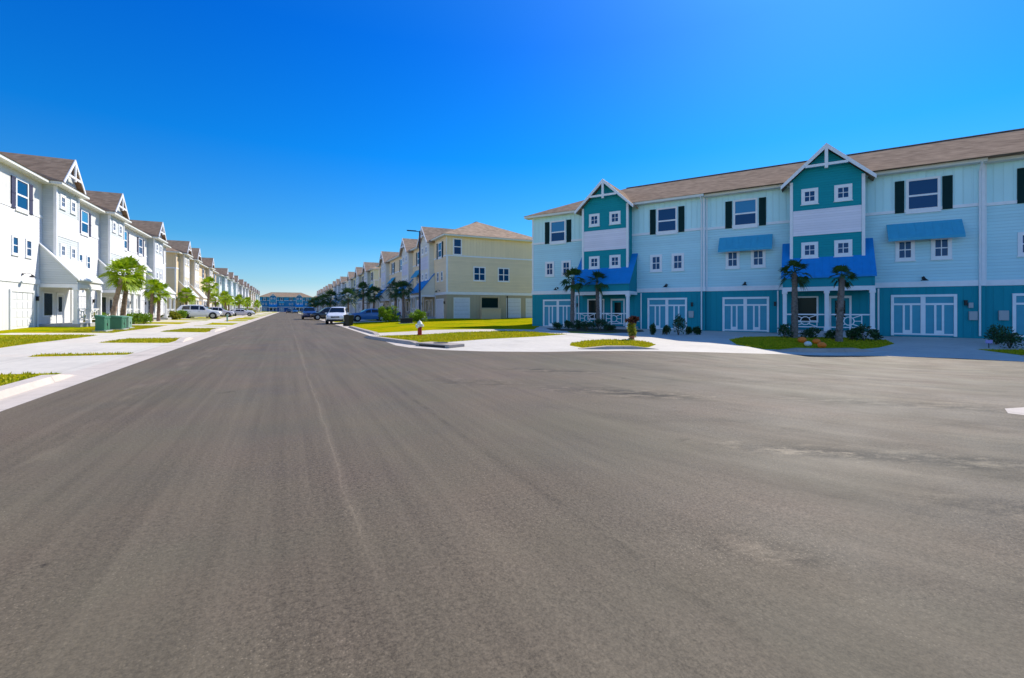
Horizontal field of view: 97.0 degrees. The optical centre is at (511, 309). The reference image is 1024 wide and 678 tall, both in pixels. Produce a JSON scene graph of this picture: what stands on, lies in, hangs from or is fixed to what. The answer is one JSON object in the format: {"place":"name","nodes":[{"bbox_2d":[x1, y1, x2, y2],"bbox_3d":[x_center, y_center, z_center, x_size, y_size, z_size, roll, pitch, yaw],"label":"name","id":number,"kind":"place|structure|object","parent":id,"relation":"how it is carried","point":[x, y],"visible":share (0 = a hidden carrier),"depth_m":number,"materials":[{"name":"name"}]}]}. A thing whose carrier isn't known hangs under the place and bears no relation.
{"place":"outdoors","nodes":[
{"label":"outdoors","id":0,"kind":"place"},
{"bbox_2d":[0,312,571,356],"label":"sidewalk","id":1,"kind":"structure","parent":0,"point":[98,340],"depth_m":27.63,"materials":[{"name":"concrete"}]},
{"bbox_2d":[0,312,1023,677],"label":"road","id":2,"kind":"structure","parent":0,"point":[280,494],"depth_m":3.30,"materials":[{"name":"grey asphalt"}]},
{"bbox_2d":[301,307,317,318],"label":"pickup truck","id":3,"kind":"object","parent":2,"relation":"on","point":[307,311],"visible":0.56,"depth_m":69.97,"materials":[{"name":"blue paint"}]},
{"bbox_2d":[0,312,1023,414],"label":"gutter","id":4,"kind":"object","parent":2,"relation":"on","point":[88,373],"visible":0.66,"depth_m":11.75,"materials":[{"name":"concrete"}]},
{"bbox_2d":[0,374,75,398],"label":"kerb","id":5,"kind":"structure","parent":4,"relation":"on","point":[14,388],"depth_m":8.56,"materials":[{"name":"concrete"}]},
{"bbox_2d":[343,314,354,325],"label":"wheelie bin","id":6,"kind":"object","parent":4,"relation":"on","point":[348,319],"visible":0.98,"depth_m":41.12,"materials":[{"name":"black plastic"}]},
{"bbox_2d":[365,335,416,344],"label":"kerb","id":7,"kind":"structure","parent":4,"relation":"on","point":[402,341],"depth_m":20.99,"materials":[{"name":"grey concrete"}]},
{"bbox_2d":[416,342,464,347],"bbox_3d":[-2.954,1.467,18.501,2.000,0.255,0.862,0,0,38],"label":"storm drain","id":8,"kind":"object","parent":4,"relation":"on","point":[441,344],"visible":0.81,"depth_m":18.18,"materials":[{"name":"grey concrete"}]},
{"bbox_2d":[0,312,1023,373],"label":"driveway","id":9,"kind":"structure","parent":0,"point":[720,341],"depth_m":19.68,"materials":[{"name":"concrete"}]},
{"bbox_2d":[126,312,143,323],"bbox_3d":[-33.384,0.793,39.905,1.530,1.265,1.641,0,0,19],"label":"shrub","id":10,"kind":"object","parent":9,"relation":"on","point":[135,319],"visible":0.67,"depth_m":39.94,"materials":[{"name":"green plant"}]},
{"bbox_2d":[137,313,152,323],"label":"shrub","id":11,"kind":"object","parent":9,"relation":"on","point":[147,317],"visible":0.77,"depth_m":40.85,"materials":[{"name":"green plant"}]},
{"bbox_2d":[144,282,173,320],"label":"palm tree","id":12,"kind":"object","parent":9,"relation":"on","point":[166,295],"visible":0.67,"depth_m":49.87,"materials":[{"name":"green plant"}]},
{"bbox_2d":[175,305,222,318],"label":"parked suv","id":13,"kind":"object","parent":9,"relation":"on","point":[199,311],"visible":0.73,"depth_m":65.33,"materials":[{"name":"white paint"}]},
{"bbox_2d":[209,292,223,306],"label":"palm tree","id":14,"kind":"object","parent":9,"relation":"on","point":[219,298],"visible":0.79,"depth_m":86.03,"materials":[{"name":"green plant"}]},
{"bbox_2d":[209,307,234,316],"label":"parked suv","id":15,"kind":"object","parent":9,"relation":"on","point":[226,312],"visible":0.55,"depth_m":82.02,"materials":[{"name":"silver metal"}]},
{"bbox_2d":[219,290,234,308],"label":"palm tree","id":16,"kind":"object","parent":9,"relation":"on","point":[228,300],"visible":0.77,"depth_m":91.87,"materials":[{"name":"green plant"}]},
{"bbox_2d":[232,309,254,315],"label":"parked car","id":17,"kind":"object","parent":9,"relation":"on","point":[242,312],"visible":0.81,"depth_m":92.77,"materials":[{"name":"silver metal"}]},
{"bbox_2d":[310,307,330,319],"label":"parked suv","id":18,"kind":"object","parent":9,"relation":"on","point":[318,315],"visible":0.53,"depth_m":66.07,"materials":[{"name":"black paint"}]},
{"bbox_2d":[325,307,349,323],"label":"parked suv","id":19,"kind":"object","parent":9,"relation":"on","point":[335,314],"visible":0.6,"depth_m":47.27,"materials":[{"name":"white paint"}]},
{"bbox_2d":[352,309,382,321],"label":"parked car","id":20,"kind":"object","parent":9,"relation":"on","point":[368,314],"visible":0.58,"depth_m":52.44,"materials":[{"name":"blue paint"}]},
{"bbox_2d":[578,346,658,349],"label":"kerb","id":21,"kind":"structure","parent":9,"relation":"on","point":[616,347],"depth_m":17.34,"materials":[{"name":"grey concrete"}]},
{"bbox_2d":[625,315,639,338],"bbox_3d":[6.036,0.904,22.863,0.714,1.294,0.696,0,0,-36],"label":"potted plant","id":22,"kind":"object","parent":9,"relation":"on","point":[632,323],"visible":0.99,"depth_m":22.80,"materials":[{"name":"plant"}]},
{"bbox_2d":[672,314,687,334],"bbox_3d":[10.567,0.939,28.474,0.975,1.421,1.189,0,0,23],"label":"shrub","id":23,"kind":"object","parent":9,"relation":"on","point":[679,320],"visible":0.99,"depth_m":28.43,"materials":[{"name":"green plant"}]},
{"bbox_2d":[772,348,874,352],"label":"kerb","id":24,"kind":"structure","parent":9,"relation":"on","point":[822,350],"depth_m":19.68,"materials":[{"name":"concrete"}]},
{"bbox_2d":[983,323,1007,344],"bbox_3d":[24.148,1.234,22.520,1.081,1.138,0.889,0,0,-15],"label":"shrub","id":25,"kind":"object","parent":9,"relation":"on","point":[993,331],"visible":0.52,"depth_m":22.53,"materials":[{"name":"green plant"}]},
{"bbox_2d":[994,326,1023,347],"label":"shrub","id":26,"kind":"object","parent":9,"relation":"on","point":[1010,338],"visible":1,"depth_m":21.31,"materials":[{"name":"green plant"}]},
{"bbox_2d":[0,312,1023,385],"bbox_3d":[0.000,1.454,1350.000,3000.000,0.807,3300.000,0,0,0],"label":"lawn","id":27,"kind":"structure","parent":0,"point":[452,324],"depth_m":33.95,"materials":[{"name":"green plant"}]},
{"bbox_2d":[0,152,175,329],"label":"white townhouse","id":28,"kind":"structure","parent":27,"relation":"on","point":[65,236],"depth_m":32.37,"materials":[{"name":"paint"}]},
{"bbox_2d":[11,235,19,256],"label":"window","id":29,"kind":"structure","parent":28,"relation":"in","point":[14,239],"depth_m":28.11,"materials":[{"name":"clear glass"}]},
{"bbox_2d":[15,177,28,214],"bbox_3d":[-31.232,-7.225,28.915,0.100,2.110,1.640,0,0,-26],"label":"window","id":30,"kind":"structure","parent":28,"relation":"in","point":[22,187],"depth_m":28.97,"materials":[{"name":"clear glass"}]},
{"bbox_2d":[9,289,34,329],"bbox_3d":[-31.232,-0.015,28.913,0.090,2.490,2.980,0,0,-26],"label":"garage door","id":31,"kind":"structure","parent":28,"relation":"in","point":[21,302],"depth_m":28.82,"materials":[{"name":"white metal"}]},
{"bbox_2d":[25,238,32,258],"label":"window","id":32,"kind":"structure","parent":28,"relation":"in","point":[28,243],"depth_m":29.64,"materials":[{"name":"clear glass"}]},
{"bbox_2d":[42,292,52,316],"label":"porch window","id":33,"kind":"structure","parent":28,"relation":"in","point":[47,299],"depth_m":31.98,"materials":[{"name":"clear glass"}]},
{"bbox_2d":[56,293,63,322],"bbox_3d":[-33.628,-0.135,33.780,0.118,2.230,1.190,0,0,-26],"label":"front door","id":34,"kind":"structure","parent":28,"relation":"in","point":[59,296],"depth_m":33.69,"materials":[{"name":"white wood"}]},
{"bbox_2d":[80,209,88,236],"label":"window","id":35,"kind":"structure","parent":28,"relation":"in","point":[84,214],"depth_m":37.86,"materials":[{"name":"blue glass"}]},
{"bbox_2d":[79,294,91,321],"bbox_3d":[-35.695,-0.015,37.864,0.090,2.490,2.980,0,0,-26],"label":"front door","id":36,"kind":"structure","parent":28,"relation":"in","point":[82,298],"depth_m":37.45,"materials":[{"name":"white wood"}]},
{"bbox_2d":[94,315,112,331],"bbox_3d":[-24.775,0.878,27.438,0.660,1.118,1.240,0,0,-26],"label":"transformer box","id":37,"kind":"object","parent":27,"relation":"on","point":[102,322],"visible":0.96,"depth_m":27.05,"materials":[{"name":"metal"}]},
{"bbox_2d":[109,315,128,329],"bbox_3d":[-25.889,0.909,29.788,0.860,1.068,1.190,0,0,-26],"label":"transformer box","id":38,"kind":"object","parent":27,"relation":"on","point":[117,322],"visible":0.82,"depth_m":29.41,"materials":[{"name":"metal"}]},
{"bbox_2d":[95,258,148,314],"bbox_3d":[-29.245,-1.163,34.206,2.946,5.516,2.851,0,0,-14],"label":"palm tree","id":39,"kind":"object","parent":27,"relation":"on","point":[121,264],"visible":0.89,"depth_m":33.93,"materials":[{"name":"green plant"}]},
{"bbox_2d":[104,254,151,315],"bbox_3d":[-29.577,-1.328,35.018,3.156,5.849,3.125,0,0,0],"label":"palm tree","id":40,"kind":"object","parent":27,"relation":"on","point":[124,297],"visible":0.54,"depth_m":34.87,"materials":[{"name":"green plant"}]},
{"bbox_2d":[141,278,166,320],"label":"palm tree","id":41,"kind":"object","parent":27,"relation":"on","point":[152,283],"visible":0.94,"depth_m":48.89,"materials":[{"name":"green plant"}]},
{"bbox_2d":[176,287,197,304],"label":"palm tree","id":42,"kind":"object","parent":27,"relation":"on","point":[185,300],"visible":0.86,"depth_m":69.77,"materials":[{"name":"green plant"}]},
{"bbox_2d":[166,240,219,317],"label":"yellow townhouse","id":43,"kind":"structure","parent":27,"relation":"on","point":[187,265],"depth_m":72.96,"materials":[{"name":"paint"}]},
{"bbox_2d":[199,276,218,317],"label":"palm tree","id":44,"kind":"object","parent":27,"relation":"on","point":[208,289],"visible":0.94,"depth_m":69.86,"materials":[{"name":"green plant"}]},
{"bbox_2d":[215,268,241,308],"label":"aqua townhouse","id":45,"kind":"structure","parent":27,"relation":"on","point":[226,280],"depth_m":122.50,"materials":[{"name":"paint"}]},
{"bbox_2d":[238,279,251,307],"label":"white townhouse","id":46,"kind":"structure","parent":27,"relation":"on","point":[243,288],"depth_m":176.83,"materials":[{"name":"paint"}]},
{"bbox_2d":[249,286,258,311],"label":"yellow townhouse","id":47,"kind":"structure","parent":27,"relation":"on","point":[252,292],"depth_m":221.66,"materials":[{"name":"paint"}]},
{"bbox_2d":[259,292,312,311],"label":"blue townhouse","id":48,"kind":"structure","parent":27,"relation":"on","point":[277,301],"depth_m":308.66,"materials":[{"name":"paint"}]},
{"bbox_2d":[320,290,339,306],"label":"palm tree","id":49,"kind":"object","parent":27,"relation":"on","point":[330,293],"visible":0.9,"depth_m":127.62,"materials":[{"name":"green plant"}]},
{"bbox_2d":[332,276,347,306],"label":"grey townhouse","id":50,"kind":"structure","parent":27,"relation":"on","point":[339,284],"depth_m":159.55,"materials":[{"name":"paint"}]},
{"bbox_2d":[337,287,357,310],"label":"palm tree","id":51,"kind":"object","parent":27,"relation":"on","point":[348,291],"visible":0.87,"depth_m":91.52,"materials":[{"name":"green plant"}]},
{"bbox_2d":[344,262,378,313],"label":"sage townhouse","id":52,"kind":"structure","parent":27,"relation":"on","point":[367,272],"depth_m":106.21,"materials":[{"name":"paint"}]},
{"bbox_2d":[354,281,371,310],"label":"palm tree","id":53,"kind":"object","parent":27,"relation":"on","point":[362,285],"visible":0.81,"depth_m":81.79,"materials":[{"name":"green plant"}]},
{"bbox_2d":[363,286,382,308],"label":"palm tree","id":54,"kind":"object","parent":27,"relation":"on","point":[373,292],"visible":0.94,"depth_m":75.58,"materials":[{"name":"green plant"}]},
{"bbox_2d":[378,305,399,321],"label":"shrub","id":55,"kind":"object","parent":27,"relation":"on","point":[386,313],"visible":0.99,"depth_m":45.71,"materials":[{"name":"green plant"}]},
{"bbox_2d":[385,281,404,316],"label":"palm tree","id":56,"kind":"object","parent":27,"relation":"on","point":[392,284],"visible":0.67,"depth_m":57.86,"materials":[{"name":"green plant"}]},
{"bbox_2d":[391,279,413,317],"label":"palm tree","id":57,"kind":"object","parent":27,"relation":"on","point":[402,283],"visible":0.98,"depth_m":54.84,"materials":[{"name":"green plant"}]},
{"bbox_2d":[407,230,420,309],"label":"street lamp","id":58,"kind":"object","parent":27,"relation":"on","point":[419,268],"visible":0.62,"depth_m":50.92,"materials":[{"name":"black metal"}]},
{"bbox_2d":[409,309,426,321],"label":"shrub","id":59,"kind":"object","parent":27,"relation":"on","point":[418,315],"visible":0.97,"depth_m":44.66,"materials":[{"name":"green plant"}]},
{"bbox_2d":[375,222,531,318],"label":"cream townhouse","id":60,"kind":"structure","parent":27,"relation":"on","point":[476,270],"depth_m":57.47,"materials":[{"name":"paint"}]},
{"bbox_2d":[436,298,443,317],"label":"garage door","id":61,"kind":"structure","parent":60,"relation":"in","point":[439,302],"depth_m":56.37,"materials":[{"name":"white metal"}]},
{"bbox_2d":[453,238,461,255],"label":"window","id":62,"kind":"structure","parent":60,"relation":"in","point":[457,242],"depth_m":54.60,"materials":[{"name":"blue glass"}]},
{"bbox_2d":[453,297,469,317],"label":"garage door","id":63,"kind":"structure","parent":60,"relation":"in","point":[461,306],"depth_m":54.80,"materials":[{"name":"paint"}]},
{"bbox_2d":[473,266,485,281],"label":"window","id":64,"kind":"structure","parent":60,"relation":"in","point":[479,273],"depth_m":55.84,"materials":[{"name":"blue glass"}]},
{"bbox_2d":[482,298,497,307],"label":"side window","id":65,"kind":"structure","parent":60,"relation":"in","point":[486,302],"depth_m":56.49,"materials":[{"name":"black glass"}]},
{"bbox_2d":[498,268,509,281],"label":"window","id":66,"kind":"structure","parent":60,"relation":"in","point":[503,273],"depth_m":57.31,"materials":[{"name":"blue glass"}]},
{"bbox_2d":[506,298,520,317],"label":"side door","id":67,"kind":"structure","parent":60,"relation":"in","point":[514,304],"depth_m":57.95,"materials":[{"name":"paint"}]},
{"bbox_2d":[526,298,531,317],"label":"side door","id":68,"kind":"structure","parent":60,"relation":"in","point":[528,300],"depth_m":58.92,"materials":[{"name":"paint"}]},
{"bbox_2d":[547,328,643,332],"bbox_3d":[5.448,1.455,32.374,7.092,0.182,8.237,0,0,33],"label":"planting bed","id":69,"kind":"object","parent":27,"relation":"on","point":[603,330],"visible":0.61,"depth_m":31.48,"materials":[{"name":"brown soil"}]},
{"bbox_2d":[559,267,587,327],"bbox_3d":[4.799,-0.832,35.502,2.347,5.170,2.214,0,0,0],"label":"palm tree","id":70,"kind":"object","parent":69,"relation":"on","point":[573,286],"visible":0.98,"depth_m":35.35,"materials":[{"name":"green plant"}]},
{"bbox_2d":[580,321,595,329],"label":"shrub","id":71,"kind":"object","parent":69,"relation":"on","point":[587,325],"visible":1,"depth_m":31.44,"materials":[{"name":"green plant"}]},
{"bbox_2d":[583,270,608,325],"bbox_3d":[6.780,-0.769,36.147,2.101,5.131,2.154,0,0,-43],"label":"palm tree","id":72,"kind":"object","parent":69,"relation":"on","point":[596,274],"visible":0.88,"depth_m":36.05,"materials":[{"name":"green plant"}]},
{"bbox_2d":[524,128,1023,339],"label":"blue townhouse","id":73,"kind":"structure","parent":27,"relation":"on","point":[923,239],"depth_m":29.70,"materials":[{"name":"paint"}]},
{"bbox_2d":[545,261,554,276],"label":"window","id":74,"kind":"structure","parent":73,"relation":"in","point":[549,266],"depth_m":40.74,"materials":[{"name":"white glass"}]},
{"bbox_2d":[543,299,570,325],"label":"garage door","id":75,"kind":"structure","parent":73,"relation":"in","point":[554,310],"depth_m":40.37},
{"bbox_2d":[549,219,565,244],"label":"window","id":76,"kind":"structure","parent":73,"relation":"in","point":[557,228],"depth_m":40.27,"materials":[{"name":"blue glass"}]},
{"bbox_2d":[561,260,571,275],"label":"window","id":77,"kind":"structure","parent":73,"relation":"in","point":[565,265],"depth_m":39.89,"materials":[{"name":"white glass"}]},
{"bbox_2d":[588,256,599,269],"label":"window","id":78,"kind":"structure","parent":73,"relation":"in","point":[594,261],"depth_m":37.37,"materials":[{"name":"white glass"}]},
{"bbox_2d":[589,213,599,226],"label":"window","id":79,"kind":"structure","parent":73,"relation":"in","point":[594,219],"depth_m":37.37,"materials":[{"name":"white glass"}]},
{"bbox_2d":[587,299,603,319],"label":"porch window","id":80,"kind":"structure","parent":73,"relation":"in","point":[591,303],"depth_m":38.50,"materials":[{"name":"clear glass"}]},
{"bbox_2d":[609,211,620,224],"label":"window","id":81,"kind":"structure","parent":73,"relation":"in","point":[615,216],"depth_m":36.42,"materials":[{"name":"white glass"}]},
{"bbox_2d":[609,255,620,267],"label":"window","id":82,"kind":"structure","parent":73,"relation":"in","point":[614,260],"depth_m":36.42,"materials":[{"name":"white glass"}]},
{"bbox_2d":[611,299,624,325],"bbox_3d":[8.698,0.215,37.286,1.190,2.230,0.070,0,0,33],"label":"front door","id":83,"kind":"structure","parent":73,"relation":"in","point":[617,306],"depth_m":37.25,"materials":[{"name":"teal"}]},
{"bbox_2d":[650,254,662,271],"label":"window","id":84,"kind":"structure","parent":73,"relation":"in","point":[655,260],"depth_m":35.59,"materials":[{"name":"white glass"}]},
{"bbox_2d":[656,206,677,235],"bbox_3d":[11.999,-6.875,35.139,1.640,2.110,0.100,0,0,33],"label":"window","id":85,"kind":"structure","parent":73,"relation":"in","point":[667,216],"depth_m":35.13,"materials":[{"name":"blue glass"}]},
{"bbox_2d":[647,298,686,329],"bbox_3d":[12.007,0.335,35.137,2.980,2.490,0.090,0,0,33],"label":"garage door","id":86,"kind":"structure","parent":73,"relation":"in","point":[660,311],"depth_m":35.16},
{"bbox_2d":[671,253,684,271],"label":"window","id":87,"kind":"structure","parent":73,"relation":"in","point":[677,258],"depth_m":34.68,"materials":[{"name":"white glass"}]},
{"bbox_2d":[726,251,739,268],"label":"window","id":88,"kind":"structure","parent":73,"relation":"in","point":[732,258],"depth_m":32.88,"materials":[{"name":"white glass"}]},
{"bbox_2d":[733,197,757,228],"bbox_3d":[16.694,-6.875,32.450,1.640,2.110,0.100,0,0,33],"label":"window","id":89,"kind":"structure","parent":73,"relation":"in","point":[745,211],"depth_m":32.45,"materials":[{"name":"blue glass"}]},
{"bbox_2d":[722,297,768,331],"bbox_3d":[16.694,0.335,32.457,2.980,2.490,0.090,0,0,33],"label":"garage door","id":90,"kind":"structure","parent":73,"relation":"in","point":[739,314],"depth_m":32.42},
{"bbox_2d":[751,249,765,267],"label":"window","id":91,"kind":"structure","parent":73,"relation":"in","point":[758,257],"depth_m":31.99,"materials":[{"name":"white glass"}]},
{"bbox_2d":[798,296,817,321],"bbox_3d":[19.706,-0.025,30.507,1.500,1.750,0.060,0,0,33],"label":"porch window","id":92,"kind":"structure","parent":73,"relation":"in","point":[806,304],"depth_m":30.42,"materials":[{"name":"clear glass"}]},
{"bbox_2d":[801,187,818,205],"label":"window","id":93,"kind":"structure","parent":73,"relation":"in","point":[809,196],"depth_m":29.55,"materials":[{"name":"white glass"}]},
{"bbox_2d":[801,242,818,258],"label":"window","id":94,"kind":"structure","parent":73,"relation":"in","point":[809,250],"depth_m":29.56,"materials":[{"name":"white glass"}]},
{"bbox_2d":[829,296,851,329],"bbox_3d":[21.319,0.215,29.455,1.190,2.230,0.070,0,0,33],"label":"front door","id":95,"kind":"structure","parent":73,"relation":"in","point":[832,299],"depth_m":29.35,"materials":[{"name":"teal"}]},
{"bbox_2d":[834,239,851,256],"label":"window","id":96,"kind":"structure","parent":73,"relation":"in","point":[842,248],"depth_m":28.59,"materials":[{"name":"white glass"}]},
{"bbox_2d":[834,183,852,201],"bbox_3d":[20.891,-7.365,28.594,1.000,1.070,0.100,0,0,33],"label":"window","id":97,"kind":"structure","parent":73,"relation":"in","point":[843,192],"depth_m":28.59,"materials":[{"name":"white glass"}]},
{"bbox_2d":[894,240,915,261],"bbox_3d":[24.018,-3.630,27.698,1.000,1.380,0.100,0,0,33],"label":"window","id":98,"kind":"structure","parent":73,"relation":"in","point":[904,250],"depth_m":27.69,"materials":[{"name":"white glass"}]},
{"bbox_2d":[905,176,941,213],"bbox_3d":[24.706,-6.875,27.252,1.640,2.110,0.100,0,0,33],"label":"window","id":99,"kind":"structure","parent":73,"relation":"in","point":[925,192],"depth_m":27.25,"materials":[{"name":"blue glass"}]},
{"bbox_2d":[891,294,956,336],"bbox_3d":[24.708,0.335,27.256,2.980,2.490,0.090,0,0,33],"label":"garage door","id":100,"kind":"structure","parent":73,"relation":"in","point":[926,314],"depth_m":27.19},
{"bbox_2d":[931,238,952,259],"bbox_3d":[25.395,-3.630,26.805,1.000,1.380,0.100,0,0,33],"label":"window","id":101,"kind":"structure","parent":73,"relation":"in","point":[941,248],"depth_m":26.80,"materials":[{"name":"white glass"}]},
{"bbox_2d":[1012,293,1023,336],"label":"garage door","id":102,"kind":"structure","parent":73,"relation":"in","point":[1017,298],"depth_m":25.31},
{"bbox_2d":[1016,232,1023,256],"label":"window","id":103,"kind":"structure","parent":73,"relation":"in","point":[1020,234],"depth_m":25.23,"materials":[{"name":"white glass"}]},
{"bbox_2d":[777,323,793,337],"bbox_3d":[16.007,1.239,26.531,0.952,0.949,0.935,0,0,-5],"label":"shrub","id":104,"kind":"object","parent":27,"relation":"on","point":[784,330],"visible":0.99,"depth_m":26.45,"materials":[{"name":"green plant"}]},
{"bbox_2d":[778,259,812,337],"bbox_3d":[16.408,-0.518,26.471,1.935,4.935,2.082,0,0,0],"label":"palm tree","id":105,"kind":"object","parent":27,"relation":"on","point":[801,282],"visible":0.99,"depth_m":26.27,"materials":[{"name":"green plant"}]},
{"bbox_2d":[798,327,821,337],"bbox_3d":[17.410,1.344,26.445,1.098,0.748,1.139,0,0,-14],"label":"shrub","id":106,"kind":"object","parent":27,"relation":"on","point":[811,330],"visible":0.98,"depth_m":26.25,"materials":[{"name":"green plant"}]},
{"bbox_2d":[826,264,860,341],"bbox_3d":[17.723,-0.232,24.361,1.293,4.502,1.524,0,0,-42],"label":"palm tree","id":107,"kind":"object","parent":27,"relation":"on","point":[842,282],"visible":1,"depth_m":24.25,"materials":[{"name":"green plant"}]},
{"bbox_2d":[845,327,861,339],"bbox_3d":[18.997,1.358,25.243,0.904,0.819,0.841,0,0,-4],"label":"shrub","id":108,"kind":"object","parent":27,"relation":"on","point":[850,334],"visible":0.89,"depth_m":25.15,"materials":[{"name":"green plant"}]},
{"bbox_2d":[851,324,877,340],"bbox_3d":[19.347,1.263,24.961,1.075,1.015,1.257,0,0,-41],"label":"shrub","id":109,"kind":"object","parent":27,"relation":"on","point":[861,328],"visible":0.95,"depth_m":24.87,"materials":[{"name":"green plant"}]},
{"bbox_2d":[0,0,1023,306],"label":"sky","id":110,"kind":"structure","parent":0,"point":[293,144],"materials":[{"name":"blue"}]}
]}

